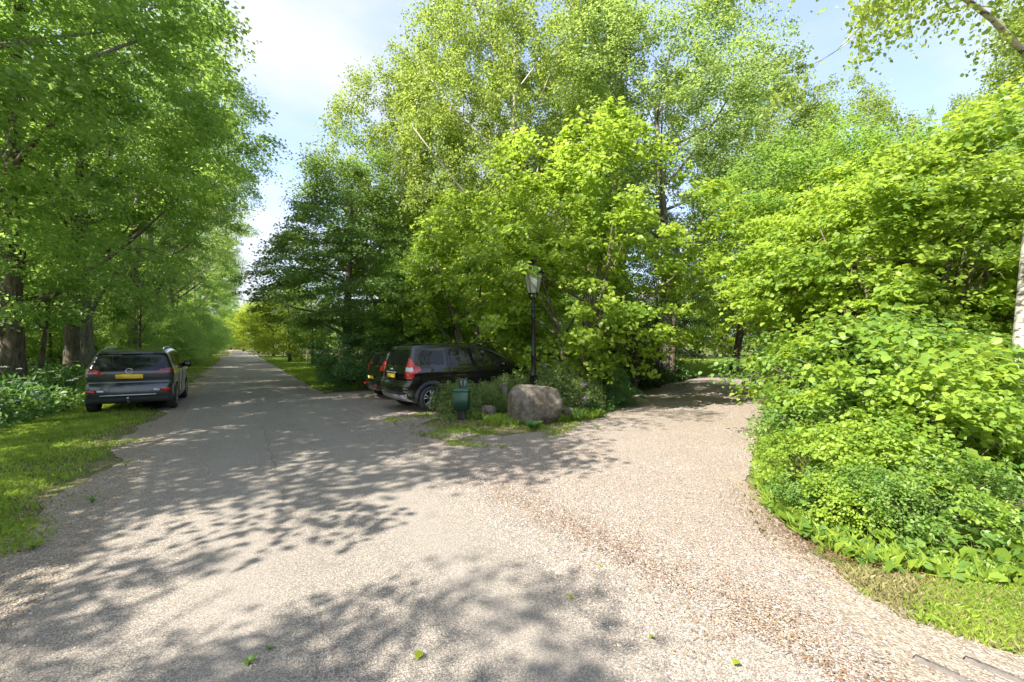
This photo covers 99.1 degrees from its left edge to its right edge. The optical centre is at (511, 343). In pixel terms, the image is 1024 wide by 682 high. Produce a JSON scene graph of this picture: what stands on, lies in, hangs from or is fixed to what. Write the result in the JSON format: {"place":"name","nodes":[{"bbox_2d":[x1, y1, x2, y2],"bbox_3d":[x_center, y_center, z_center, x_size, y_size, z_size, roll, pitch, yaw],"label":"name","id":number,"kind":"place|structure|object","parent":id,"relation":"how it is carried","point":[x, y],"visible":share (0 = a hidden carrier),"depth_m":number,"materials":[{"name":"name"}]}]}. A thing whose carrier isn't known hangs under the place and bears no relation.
{"place":"outdoors","nodes":[
{"label":"outdoors","id":0,"kind":"place"},
{"bbox_2d":[0,348,828,681],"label":"road","id":1,"kind":"structure","parent":0,"point":[296,526],"depth_m":3.10,"materials":[{"name":"grey asphalt"}]},
{"bbox_2d":[0,344,1023,598],"bbox_3d":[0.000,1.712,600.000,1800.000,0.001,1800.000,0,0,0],"label":"ground","id":2,"kind":"structure","parent":0,"point":[94,466],"depth_m":6.30,"materials":[{"name":"soil"}]},
{"bbox_2d":[24,292,63,362],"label":"wood edge shrub","id":3,"kind":"object","parent":2,"relation":"on","point":[59,342],"visible":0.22,"depth_m":18.32,"materials":[{"name":"green plant"}]},
{"bbox_2d":[0,203,105,317],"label":"sapling","id":4,"kind":"object","parent":2,"relation":"on","point":[24,262],"visible":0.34,"depth_m":14.14,"materials":[{"name":"green plant"}]},
{"bbox_2d":[19,199,128,369],"bbox_3d":[-16.060,-1.614,15.024,4.431,6.772,3.596,0,0,0],"label":"sapling","id":5,"kind":"object","parent":2,"relation":"on","point":[41,360],"visible":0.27,"depth_m":14.96,"materials":[{"name":"green plant"}]},
{"bbox_2d":[0,0,210,370],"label":"tree","id":6,"kind":"object","parent":2,"relation":"on","point":[71,348],"visible":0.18,"depth_m":17.48,"materials":[{"name":"green plant"}]},
{"bbox_2d":[0,354,212,430],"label":"tall herbs","id":7,"kind":"object","parent":2,"relation":"on","point":[44,389],"visible":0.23,"depth_m":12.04,"materials":[{"name":"green plant"}]},
{"bbox_2d":[0,356,222,583],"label":"verge grass","id":8,"kind":"structure","parent":2,"relation":"on","point":[62,426],"depth_m":6.98,"materials":[{"name":"green plant"}]},
{"bbox_2d":[0,356,227,643],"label":"dirt shoulder","id":9,"kind":"object","parent":2,"relation":"on","point":[164,425],"visible":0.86,"depth_m":4.35},
{"bbox_2d":[0,399,199,681],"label":"loose stones","id":10,"kind":"object","parent":9,"relation":"on","point":[5,602],"visible":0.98,"depth_m":3.29,"materials":[{"name":"grey gravel"}]},
{"bbox_2d":[84,346,191,412],"bbox_3d":[-10.391,0.880,12.319,2.080,1.640,4.301,0,0,-32],"label":"parked car","id":11,"kind":"object","parent":9,"relation":"on","point":[162,377],"visible":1,"depth_m":10.87,"materials":[{"name":"grey metal"}]},
{"bbox_2d":[52,306,176,364],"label":"wood edge shrub","id":12,"kind":"object","parent":2,"relation":"on","point":[150,337],"visible":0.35,"depth_m":23.77,"materials":[{"name":"green plant"}]},
{"bbox_2d":[0,0,265,273],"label":"tree","id":13,"kind":"object","parent":2,"relation":"on","point":[61,72],"visible":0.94,"depth_m":10.22,"materials":[{"name":"green plant"}]},
{"bbox_2d":[1,0,267,358],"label":"tree","id":14,"kind":"object","parent":2,"relation":"on","point":[176,236],"visible":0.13,"depth_m":26.54,"materials":[{"name":"green plant"}]},
{"bbox_2d":[93,243,185,362],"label":"sapling","id":15,"kind":"object","parent":2,"relation":"on","point":[140,313],"visible":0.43,"depth_m":21.95,"materials":[{"name":"green plant"}]},
{"bbox_2d":[0,0,282,367],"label":"tree","id":16,"kind":"object","parent":2,"relation":"on","point":[87,348],"visible":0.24,"depth_m":19.10,"materials":[{"name":"green plant"}]},
{"bbox_2d":[0,0,292,393],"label":"tree","id":17,"kind":"object","parent":2,"relation":"on","point":[13,330],"visible":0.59,"depth_m":13.23,"materials":[{"name":"green plant"}]},
{"bbox_2d":[93,309,209,362],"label":"wood edge shrub","id":18,"kind":"object","parent":2,"relation":"on","point":[175,342],"visible":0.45,"depth_m":28.10,"materials":[{"name":"green plant"}]},
{"bbox_2d":[45,94,264,344],"bbox_3d":[-26.616,-8.074,33.855,12.771,19.662,15.349,0,0,24],"label":"tree","id":19,"kind":"object","parent":2,"relation":"on","point":[204,267],"visible":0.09,"depth_m":35.13,"materials":[{"name":"green plant"}]},
{"bbox_2d":[122,305,212,361],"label":"wood edge shrub","id":20,"kind":"object","parent":2,"relation":"on","point":[202,342],"visible":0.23,"depth_m":33.18,"materials":[{"name":"green plant"}]},
{"bbox_2d":[99,189,247,335],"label":"tree","id":21,"kind":"object","parent":2,"relation":"on","point":[212,293],"visible":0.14,"depth_m":42.09,"materials":[{"name":"green plant"}]},
{"bbox_2d":[123,304,223,362],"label":"wood edge shrub","id":22,"kind":"object","parent":2,"relation":"on","point":[213,342],"visible":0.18,"depth_m":37.57,"materials":[{"name":"green plant"}]},
{"bbox_2d":[113,213,248,315],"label":"tree","id":23,"kind":"object","parent":2,"relation":"on","point":[198,289],"visible":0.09,"depth_m":53.77,"materials":[{"name":"green plant"}]},
{"bbox_2d":[240,302,289,356],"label":"tree","id":24,"kind":"object","parent":2,"relation":"on","point":[262,349],"visible":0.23,"depth_m":56.66,"materials":[{"name":"green plant"}]},
{"bbox_2d":[237,282,334,361],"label":"tree","id":25,"kind":"object","parent":2,"relation":"on","point":[289,350],"visible":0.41,"depth_m":40.84,"materials":[{"name":"green plant"}]},
{"bbox_2d":[275,283,339,364],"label":"tree","id":26,"kind":"object","parent":2,"relation":"on","point":[295,332],"visible":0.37,"depth_m":33.35,"materials":[{"name":"green plant"}]},
{"bbox_2d":[259,356,365,388],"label":"verge grass","id":27,"kind":"structure","parent":2,"relation":"on","point":[300,370],"depth_m":26.70,"materials":[{"name":"green plant"}]},
{"bbox_2d":[224,128,432,380],"bbox_3d":[-6.978,-3.871,18.765,9.574,11.258,11.072,0,0,-29],"label":"tree","id":28,"kind":"object","parent":2,"relation":"on","point":[294,276],"visible":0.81,"depth_m":18.02,"materials":[{"name":"green plant"}]},
{"bbox_2d":[302,310,410,391],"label":"shrub","id":29,"kind":"object","parent":2,"relation":"on","point":[351,342],"visible":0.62,"depth_m":16.21,"materials":[{"name":"green plant"}]},
{"bbox_2d":[318,300,436,377],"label":"thicket shrub","id":30,"kind":"object","parent":2,"relation":"on","point":[341,328],"visible":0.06,"depth_m":20.71,"materials":[{"name":"green plant"}]},
{"bbox_2d":[292,36,495,331],"bbox_3d":[-5.987,-6.803,21.798,8.043,17.110,9.546,0,0,38],"label":"tree","id":31,"kind":"object","parent":2,"relation":"on","point":[385,136],"visible":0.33,"depth_m":20.92,"materials":[{"name":"green plant"}]},
{"bbox_2d":[351,234,475,361],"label":"tree","id":32,"kind":"object","parent":2,"relation":"on","point":[428,333],"visible":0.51,"depth_m":16.75,"materials":[{"name":"green plant"}]},
{"bbox_2d":[367,0,543,313],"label":"tree","id":33,"kind":"object","parent":2,"relation":"on","point":[472,116],"visible":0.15,"depth_m":22.54,"materials":[{"name":"green plant"}]},
{"bbox_2d":[427,377,484,414],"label":"garden shrub","id":34,"kind":"object","parent":2,"relation":"on","point":[444,397],"visible":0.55,"depth_m":10.63,"materials":[{"name":"green plant"}]},
{"bbox_2d":[452,378,470,419],"bbox_3d":[-1.133,1.255,9.882,0.385,0.930,0.355,0,0,7],"label":"litter bin","id":35,"kind":"object","parent":2,"relation":"on","point":[461,399],"visible":1,"depth_m":9.74,"materials":[{"name":"green paint"}]},
{"bbox_2d":[393,187,581,365],"bbox_3d":[-1.007,-1.936,15.906,6.352,7.398,7.534,0,0,-16],"label":"hazel bush","id":36,"kind":"object","parent":2,"relation":"on","point":[438,298],"visible":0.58,"depth_m":14.51,"materials":[{"name":"green plant"}]},
{"bbox_2d":[470,379,507,413],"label":"garden shrub","id":37,"kind":"object","parent":2,"relation":"on","point":[498,398],"visible":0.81,"depth_m":10.65,"materials":[{"name":"green plant"}]},
{"bbox_2d":[383,408,616,447],"bbox_3d":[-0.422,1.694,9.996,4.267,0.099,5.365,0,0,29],"label":"island grass","id":38,"kind":"structure","parent":2,"relation":"on","point":[462,428],"depth_m":8.59,"materials":[{"name":"green plant"}]},
{"bbox_2d":[387,0,627,307],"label":"tree","id":39,"kind":"object","parent":2,"relation":"on","point":[520,29],"visible":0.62,"depth_m":18.65,"materials":[{"name":"green plant"}]},
{"bbox_2d":[485,370,529,404],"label":"garden shrub","id":40,"kind":"object","parent":2,"relation":"on","point":[505,378],"visible":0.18,"depth_m":11.42,"materials":[{"name":"green plant"}]},
{"bbox_2d":[282,286,779,356],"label":"distant wood","id":41,"kind":"object","parent":2,"relation":"on","point":[747,349],"visible":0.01,"depth_m":59.95,"materials":[{"name":"green plant"}]},
{"bbox_2d":[524,259,544,384],"bbox_3d":[0.549,-0.237,11.200,0.580,3.875,0.571,0,0,0],"label":"street lantern","id":42,"kind":"object","parent":2,"relation":"on","point":[533,374],"visible":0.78,"depth_m":11.15,"materials":[{"name":"black metal"}]},
{"bbox_2d":[507,384,562,424],"bbox_3d":[0.484,1.337,9.450,1.175,0.929,0.806,0,0,-6],"label":"boulder","id":43,"kind":"object","parent":2,"relation":"on","point":[544,404],"visible":0.88,"depth_m":9.12,"materials":[{"name":"stone"}]},
{"bbox_2d":[470,403,608,428],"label":"island grass","id":44,"kind":"structure","parent":2,"relation":"on","point":[504,419],"depth_m":9.57,"materials":[{"name":"green plant"}]},
{"bbox_2d":[491,292,608,375],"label":"thicket shrub","id":45,"kind":"object","parent":2,"relation":"on","point":[549,320],"visible":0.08,"depth_m":17.54,"materials":[{"name":"green plant"}]},
{"bbox_2d":[514,359,586,408],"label":"garden shrub","id":46,"kind":"object","parent":2,"relation":"on","point":[548,378],"visible":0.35,"depth_m":11.02,"materials":[{"name":"green plant"}]},
{"bbox_2d":[559,375,608,413],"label":"garden shrub","id":47,"kind":"object","parent":2,"relation":"on","point":[595,388],"visible":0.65,"depth_m":10.86,"materials":[{"name":"green plant"}]},
{"bbox_2d":[418,96,765,387],"bbox_3d":[2.035,-2.528,12.515,8.761,8.603,7.386,0,0,43],"label":"hazel bush","id":48,"kind":"object","parent":2,"relation":"on","point":[594,279],"visible":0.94,"depth_m":11.60,"materials":[{"name":"green plant"}]},
{"bbox_2d":[502,0,700,328],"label":"tree","id":49,"kind":"object","parent":2,"relation":"on","point":[623,92],"visible":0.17,"depth_m":22.25,"materials":[{"name":"green plant"}]},
{"bbox_2d":[583,364,647,407],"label":"shrub","id":50,"kind":"object","parent":2,"relation":"on","point":[620,397],"visible":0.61,"depth_m":11.71,"materials":[{"name":"green plant"}]},
{"bbox_2d":[607,297,670,392],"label":"evergreen tree","id":51,"kind":"object","parent":2,"relation":"on","point":[637,379],"visible":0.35,"depth_m":14.88,"materials":[{"name":"green plant"}]},
{"bbox_2d":[584,364,697,412],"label":"ivy groundcover","id":52,"kind":"object","parent":2,"relation":"on","point":[610,406],"visible":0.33,"depth_m":16.27,"materials":[{"name":"green plant"}]},
{"bbox_2d":[602,251,719,387],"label":"evergreen tree","id":53,"kind":"object","parent":2,"relation":"on","point":[695,353],"visible":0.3,"depth_m":16.50,"materials":[{"name":"plant"}]},
{"bbox_2d":[577,357,771,374],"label":"lawn","id":54,"kind":"structure","parent":2,"relation":"on","point":[702,368],"depth_m":33.15,"materials":[{"name":"green plant"}]},
{"bbox_2d":[628,183,724,374],"bbox_3d":[7.621,-2.937,20.244,4.333,9.397,3.865,0,0,0],"label":"birch tree","id":55,"kind":"object","parent":2,"relation":"on","point":[673,356],"visible":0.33,"depth_m":20.37,"materials":[{"name":"green plant"}]},
{"bbox_2d":[532,0,845,368],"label":"tree","id":56,"kind":"object","parent":2,"relation":"on","point":[718,68],"visible":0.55,"depth_m":18.52,"materials":[{"name":"green plant"}]},
{"bbox_2d":[676,221,759,373],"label":"tree","id":57,"kind":"object","parent":2,"relation":"on","point":[738,344],"visible":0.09,"depth_m":24.73,"materials":[{"name":"green plant"}]},
{"bbox_2d":[703,304,752,355],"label":"tree","id":58,"kind":"object","parent":2,"relation":"on","point":[723,348],"visible":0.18,"depth_m":58.28,"materials":[{"name":"green plant"}]},
{"bbox_2d":[683,55,850,356],"bbox_3d":[17.986,-8.711,30.051,11.690,20.951,9.849,0,0,8],"label":"tree","id":59,"kind":"object","parent":2,"relation":"on","point":[774,122],"visible":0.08,"depth_m":28.60,"materials":[{"name":"green plant"}]},
{"bbox_2d":[743,428,841,484],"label":"bank shrub","id":60,"kind":"object","parent":2,"relation":"on","point":[756,448],"visible":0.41,"depth_m":5.17,"materials":[{"name":"green plant"}]},
{"bbox_2d":[743,375,865,444],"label":"shrub","id":61,"kind":"object","parent":2,"relation":"on","point":[759,426],"visible":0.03,"depth_m":7.09,"materials":[{"name":"green plant"}]},
{"bbox_2d":[761,464,863,511],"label":"bank shrub","id":62,"kind":"object","parent":2,"relation":"on","point":[793,492],"visible":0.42,"depth_m":4.26,"materials":[{"name":"green plant"}]},
{"bbox_2d":[693,99,943,343],"bbox_3d":[10.382,-3.100,14.566,7.305,9.706,8.726,0,0,33],"label":"tree","id":63,"kind":"object","parent":2,"relation":"on","point":[736,177],"visible":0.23,"depth_m":13.57,"materials":[{"name":"green plant"}]},
{"bbox_2d":[753,421,905,496],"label":"bank shrub","id":64,"kind":"object","parent":2,"relation":"on","point":[860,460],"visible":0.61,"depth_m":4.57,"materials":[{"name":"green plant"}]},
{"bbox_2d":[699,136,980,312],"bbox_3d":[10.707,-2.106,13.929,9.023,7.751,7.451,0,0,14],"label":"hazel bush","id":65,"kind":"object","parent":2,"relation":"on","point":[831,186],"visible":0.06,"depth_m":12.93,"materials":[{"name":"green plant"}]},
{"bbox_2d":[754,64,930,207],"bbox_3d":[16.146,-5.588,20.450,6.894,14.666,8.183,0,0,-25],"label":"tree","id":66,"kind":"object","parent":2,"relation":"on","point":[873,102],"visible":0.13,"depth_m":19.85,"materials":[{"name":"green plant"}]},
{"bbox_2d":[792,464,907,538],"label":"bank shrub","id":67,"kind":"object","parent":2,"relation":"on","point":[846,507],"visible":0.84,"depth_m":3.82,"materials":[{"name":"green plant"}]},
{"bbox_2d":[747,375,954,448],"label":"bank shrub","id":68,"kind":"object","parent":2,"relation":"on","point":[767,413],"visible":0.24,"depth_m":5.75,"materials":[{"name":"green plant"}]},
{"bbox_2d":[698,302,1023,412],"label":"bank shrub","id":69,"kind":"object","parent":2,"relation":"on","point":[948,323],"visible":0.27,"depth_m":6.57,"materials":[{"name":"green plant"}]},
{"bbox_2d":[699,0,1023,474],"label":"birch tree","id":70,"kind":"object","parent":2,"relation":"on","point":[864,12],"visible":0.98,"depth_m":5.46,"materials":[{"name":"green plant"}]},
{"bbox_2d":[706,143,1023,360],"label":"hazel bush","id":71,"kind":"object","parent":2,"relation":"on","point":[972,295],"visible":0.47,"depth_m":8.02,"materials":[{"name":"green plant"}]},
{"bbox_2d":[715,142,1023,380],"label":"hazel bush","id":72,"kind":"object","parent":2,"relation":"on","point":[934,250],"visible":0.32,"depth_m":7.92,"materials":[{"name":"green plant"}]},
{"bbox_2d":[724,139,1022,342],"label":"hazel bush","id":73,"kind":"object","parent":2,"relation":"on","point":[805,205],"visible":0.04,"depth_m":10.65,"materials":[{"name":"green plant"}]},
{"bbox_2d":[725,475,1023,681],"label":"dirt border","id":74,"kind":"object","parent":2,"relation":"on","point":[1003,663],"visible":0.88,"depth_m":2.56,"materials":[{"name":"beige soil"}]},
{"bbox_2d":[912,654,975,681],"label":"edging stone","id":75,"kind":"object","parent":74,"relation":"in","point":[936,666],"visible":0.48,"depth_m":2.27,"materials":[{"name":"beige stone"}]},
{"bbox_2d":[962,655,1023,681],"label":"edging stone","id":76,"kind":"object","parent":74,"relation":"in","point":[985,666],"visible":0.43,"depth_m":2.26,"materials":[{"name":"beige stone"}]},
{"bbox_2d":[729,295,1023,458],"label":"bank shrub","id":77,"kind":"object","parent":2,"relation":"on","point":[986,437],"visible":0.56,"depth_m":5.31,"materials":[{"name":"green plant"}]},
{"bbox_2d":[782,380,983,485],"bbox_3d":[4.909,1.190,5.964,2.012,1.471,2.162,0,0,-13],"label":"shrub","id":78,"kind":"object","parent":2,"relation":"on","point":[918,409],"visible":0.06,"depth_m":5.75,"materials":[{"name":"green plant"}]},
{"bbox_2d":[759,306,1010,424],"bbox_3d":[6.098,0.570,6.973,3.604,2.405,2.953,0,0,-7],"label":"bank shrub","id":79,"kind":"object","parent":2,"relation":"on","point":[821,355],"visible":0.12,"depth_m":6.55,"materials":[{"name":"green plant"}]},
{"bbox_2d":[749,381,1023,585],"bbox_3d":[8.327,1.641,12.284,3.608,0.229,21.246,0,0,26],"label":"ground cover plants","id":80,"kind":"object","parent":2,"relation":"on","point":[894,554],"depth_m":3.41,"materials":[{"name":"green plant"}]},
{"bbox_2d":[827,463,960,538],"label":"bank shrub","id":81,"kind":"object","parent":2,"relation":"on","point":[912,520],"visible":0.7,"depth_m":3.65,"materials":[{"name":"green plant"}]},
{"bbox_2d":[769,336,1023,490],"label":"bank shrub","id":82,"kind":"object","parent":2,"relation":"on","point":[971,385],"visible":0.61,"depth_m":4.77,"materials":[{"name":"green plant"}]},
{"bbox_2d":[795,403,999,512],"bbox_3d":[3.995,1.178,4.713,1.363,1.110,1.663,0,0,11],"label":"bank shrub","id":83,"kind":"object","parent":2,"relation":"on","point":[909,445],"visible":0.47,"depth_m":4.35,"materials":[{"name":"green plant"}]},
{"bbox_2d":[792,274,1009,358],"bbox_3d":[7.143,0.148,8.629,3.139,3.175,3.913,0,0,7],"label":"hazel bush","id":84,"kind":"object","parent":2,"relation":"on","point":[995,325],"visible":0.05,"depth_m":7.52,"materials":[{"name":"green plant"}]},
{"bbox_2d":[807,116,1023,230],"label":"tree","id":85,"kind":"object","parent":2,"relation":"on","point":[917,138],"visible":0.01,"depth_m":14.77,"materials":[{"name":"green plant"}]},
{"bbox_2d":[829,375,1014,474],"bbox_3d":[5.047,1.004,5.499,2.218,1.480,1.817,0,0,-43],"label":"bank shrub","id":86,"kind":"object","parent":2,"relation":"on","point":[969,432],"visible":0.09,"depth_m":4.87,"materials":[{"name":"green plant"}]},
{"bbox_2d":[826,562,1023,656],"bbox_3d":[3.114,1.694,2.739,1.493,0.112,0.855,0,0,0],"label":"corner grass","id":87,"kind":"structure","parent":2,"relation":"on","point":[1001,599],"depth_m":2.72,"materials":[{"name":"green plant"}]},
{"bbox_2d":[840,76,1023,321],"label":"hazel bush","id":88,"kind":"object","parent":2,"relation":"on","point":[970,124],"visible":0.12,"depth_m":9.70,"materials":[{"name":"green plant"}]},
{"bbox_2d":[842,382,1023,506],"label":"bank shrub","id":89,"kind":"object","parent":2,"relation":"on","point":[910,412],"visible":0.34,"depth_m":4.70,"materials":[{"name":"green plant"}]},
{"bbox_2d":[896,88,997,163],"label":"tree","id":90,"kind":"object","parent":2,"relation":"on","point":[932,110],"visible":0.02,"depth_m":19.01,"materials":[{"name":"green plant"}]},
{"bbox_2d":[873,463,1023,545],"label":"bank shrub","id":91,"kind":"object","parent":2,"relation":"on","point":[1002,509],"visible":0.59,"depth_m":3.52,"materials":[{"name":"green plant"}]},
{"bbox_2d":[888,445,1023,548],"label":"bank shrub","id":92,"kind":"object","parent":2,"relation":"on","point":[981,467],"visible":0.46,"depth_m":3.87,"materials":[{"name":"green plant"}]},
{"bbox_2d":[890,326,1023,434],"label":"shrub","id":93,"kind":"object","parent":2,"relation":"on","point":[1014,354],"visible":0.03,"depth_m":5.75,"materials":[{"name":"green plant"}]},
{"bbox_2d":[938,0,1023,163],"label":"tree","id":94,"kind":"object","parent":2,"relation":"on","point":[999,76],"visible":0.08,"depth_m":14.83,"materials":[{"name":"green plant"}]},
{"bbox_2d":[0,0,1023,339],"label":"sky","id":95,"kind":"structure","parent":0,"point":[307,44],"materials":[{"name":"blue"}]},
{"bbox_2d":[325,372,911,681],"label":"gravel driveway","id":96,"kind":"structure","parent":0,"point":[713,398],"depth_m":5.27,"materials":[{"name":"beige gravel"}]},
{"bbox_2d":[364,350,454,394],"bbox_3d":[-2.936,0.950,14.745,3.742,1.500,1.980,0,0,-37],"label":"parked car","id":97,"kind":"object","parent":96,"relation":"on","point":[375,376],"visible":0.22,"depth_m":13.68,"materials":[{"name":"black metal"}]},
{"bbox_2d":[381,343,530,411],"bbox_3d":[-1.362,0.837,12.508,4.510,1.726,2.120,0,0,-37],"label":"parked car","id":98,"kind":"object","parent":96,"relation":"on","point":[413,379],"visible":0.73,"depth_m":11.24,"materials":[{"name":"black metal"}]},
{"bbox_2d":[326,405,945,681],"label":"loose stones","id":99,"kind":"object","parent":96,"relation":"on","point":[744,633],"visible":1,"depth_m":2.95,"materials":[{"name":"beige gravel"}]},
{"bbox_2d":[312,375,1023,681],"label":"loose stones","id":100,"kind":"object","parent":96,"relation":"on","point":[837,637],"visible":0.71,"depth_m":3.42,"materials":[{"name":"beige gravel"}]},
{"bbox_2d":[407,456,1021,681],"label":"leaf litter","id":101,"kind":"object","parent":96,"relation":"on","point":[807,549],"visible":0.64,"depth_m":3.31,"materials":[{"name":"brown plant"}]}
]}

